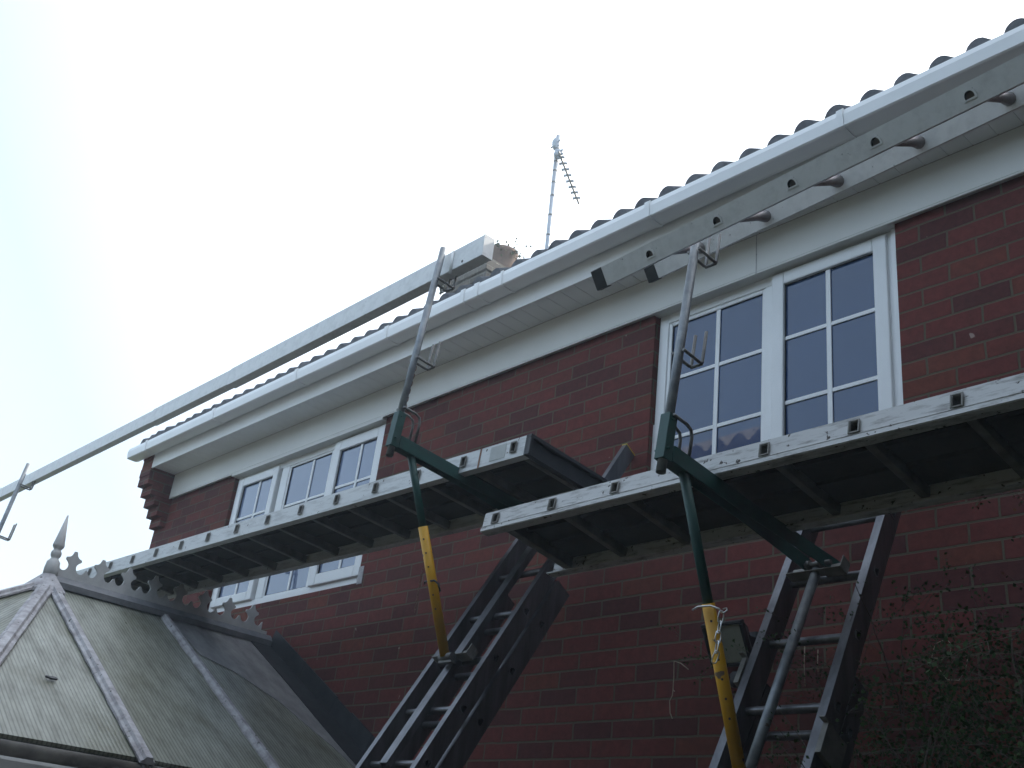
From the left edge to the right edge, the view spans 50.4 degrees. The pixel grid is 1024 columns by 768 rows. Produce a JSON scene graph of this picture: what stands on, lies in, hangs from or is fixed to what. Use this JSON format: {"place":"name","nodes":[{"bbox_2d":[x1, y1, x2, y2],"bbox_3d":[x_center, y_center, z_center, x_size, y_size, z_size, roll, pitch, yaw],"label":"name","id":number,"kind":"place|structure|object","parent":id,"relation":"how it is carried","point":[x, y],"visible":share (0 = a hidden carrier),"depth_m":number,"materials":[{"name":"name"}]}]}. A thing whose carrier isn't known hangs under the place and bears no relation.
{"place":"outdoors","nodes":[
{"label":"outdoors","id":0,"kind":"place"},
{"bbox_2d":[0,0,1023,589],"label":"sky","id":1,"kind":"structure","parent":0,"point":[189,189],"materials":[{"name":"white"}]},
{"bbox_2d":[127,18,1023,767],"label":"brick house","id":2,"kind":"structure","parent":0,"point":[901,284],"depth_m":4.82,"materials":[{"name":"brick"}]},
{"bbox_2d":[208,424,385,611],"bbox_3d":[-1.425,0.943,7.229,0.104,1.053,1.900,27,-32,-35],"label":"window","id":3,"kind":"structure","parent":2,"relation":"in","point":[352,462],"depth_m":7.21,"materials":[{"name":"white plastic"}]},
{"bbox_2d":[536,134,582,248],"bbox_3d":[0.585,-1.244,11.779,0.536,3.231,0.919,-13,-32,35],"label":"tv aerial","id":4,"kind":"object","parent":2,"relation":"attached to","point":[558,152],"visible":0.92,"depth_m":12.06,"materials":[{"name":"metal"}]},
{"bbox_2d":[669,661,688,718],"bbox_3d":[0.639,1.169,4.170,0.007,0.220,0.088,27,-32,-35],"label":"dry stem","id":5,"kind":"object","parent":2,"relation":"hanging from","point":[673,685],"visible":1,"depth_m":4.19,"materials":[{"name":"plant"}]},
{"bbox_2d":[701,619,757,688],"bbox_3d":[0.835,1.035,4.135,0.154,0.238,0.190,27,-32,-35],"label":"floodlight","id":6,"kind":"object","parent":2,"relation":"attached to","point":[739,632],"visible":0.56,"depth_m":4.12,"materials":[{"name":"black plastic"}]},
{"bbox_2d":[651,228,902,469],"bbox_3d":[1.116,0.000,4.681,0.090,1.065,1.270,27,-32,-35],"label":"window","id":7,"kind":"structure","parent":2,"relation":"in","point":[815,343],"depth_m":4.64,"materials":[{"name":"white plastic"}]},
{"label":"path","id":8,"kind":"structure","parent":0,"visible":0},
{"bbox_2d":[0,515,374,767],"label":"conservatory","id":9,"kind":"object","parent":8,"relation":"on","point":[150,679],"visible":1,"depth_m":5.40,"materials":[{"name":"plastic"}]},
{"bbox_2d":[45,675,57,679],"bbox_3d":[-2.030,1.294,4.797,0.053,0.020,0.028,27,-32,-35],"label":"dead leaf","id":10,"kind":"object","parent":9,"relation":"on","point":[51,677],"visible":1,"depth_m":4.79,"materials":[{"name":"black plant"}]},
{"bbox_2d":[355,444,634,767],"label":"extension ladder","id":11,"kind":"object","parent":8,"relation":"on","point":[463,724],"visible":0.7,"depth_m":4.23,"materials":[{"name":"metal"}]},
{"bbox_2d":[379,247,536,767],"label":"scaffold bracket","id":12,"kind":"object","parent":11,"relation":"attached to","point":[413,453],"visible":0.89,"depth_m":4.37,"materials":[{"name":"metal"}]},
{"bbox_2d":[0,234,494,501],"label":"guard rail","id":13,"kind":"object","parent":12,"relation":"attached to","point":[470,256],"visible":1,"depth_m":5.66,"materials":[{"name":"metal"}]},
{"bbox_2d":[76,433,606,598],"bbox_3d":[-1.724,1.019,6.269,0.467,0.131,5.626,28,-33,-36],"label":"staging board","id":14,"kind":"object","parent":12,"relation":"on","point":[377,515],"visible":0.64,"depth_m":5.35,"materials":[{"name":"metal"}]},
{"bbox_2d":[709,511,901,767],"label":"extension ladder","id":15,"kind":"object","parent":8,"relation":"on","point":[826,738],"visible":0.64,"depth_m":3.39,"materials":[{"name":"metal"}]},
{"bbox_2d":[654,234,849,767],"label":"scaffold bracket","id":16,"kind":"object","parent":15,"relation":"attached to","point":[690,472],"visible":0.99,"depth_m":3.33,"materials":[{"name":"metal"}]},
{"bbox_2d":[692,605,727,663],"bbox_3d":[0.564,0.716,3.118,0.114,0.169,0.018,-9,-30,30],"label":"chain","id":17,"kind":"object","parent":16,"relation":"hanging from","point":[718,631],"visible":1,"depth_m":3.12,"materials":[{"name":"metal"}]},
{"bbox_2d":[480,373,1023,576],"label":"staging board","id":18,"kind":"object","parent":16,"relation":"on","point":[961,444],"visible":0.83,"depth_m":3.32,"materials":[{"name":"metal"}]},
{"bbox_2d":[591,53,1023,290],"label":"guard rail","id":19,"kind":"object","parent":16,"relation":"attached to","point":[995,93],"visible":0.96,"depth_m":3.33,"materials":[{"name":"metal"}]},
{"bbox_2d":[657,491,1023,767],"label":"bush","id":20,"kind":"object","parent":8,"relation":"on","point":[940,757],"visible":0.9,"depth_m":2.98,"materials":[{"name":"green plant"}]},
{"bbox_2d":[804,646,805,685],"bbox_3d":[1.023,0.987,3.806,0.003,0.139,0.007,27,-32,-35],"label":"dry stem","id":21,"kind":"object","parent":20,"relation":"hanging from","point":[804,666],"visible":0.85,"depth_m":3.81,"materials":[{"name":"plant"}]},
{"bbox_2d":[932,640,967,680],"bbox_3d":[1.318,0.832,3.279,0.002,0.126,0.114,27,-32,-35],"label":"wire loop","id":22,"kind":"object","parent":20,"relation":"attached to","point":[943,658],"visible":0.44,"depth_m":3.30,"materials":[{"name":"grey metal"}]},
{"bbox_3d":[-3.971,2.898,6.906,1.970,3.202,0.362,27,-32,-35],"label":"extension ladder","id":23,"kind":"object","parent":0,"visible":0},
{"bbox_2d":[0,463,35,540],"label":"scaffold bracket","id":24,"kind":"object","parent":23,"relation":"attached to","point":[15,493],"visible":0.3,"depth_m":7.94,"materials":[{"name":"metal"}]}
]}

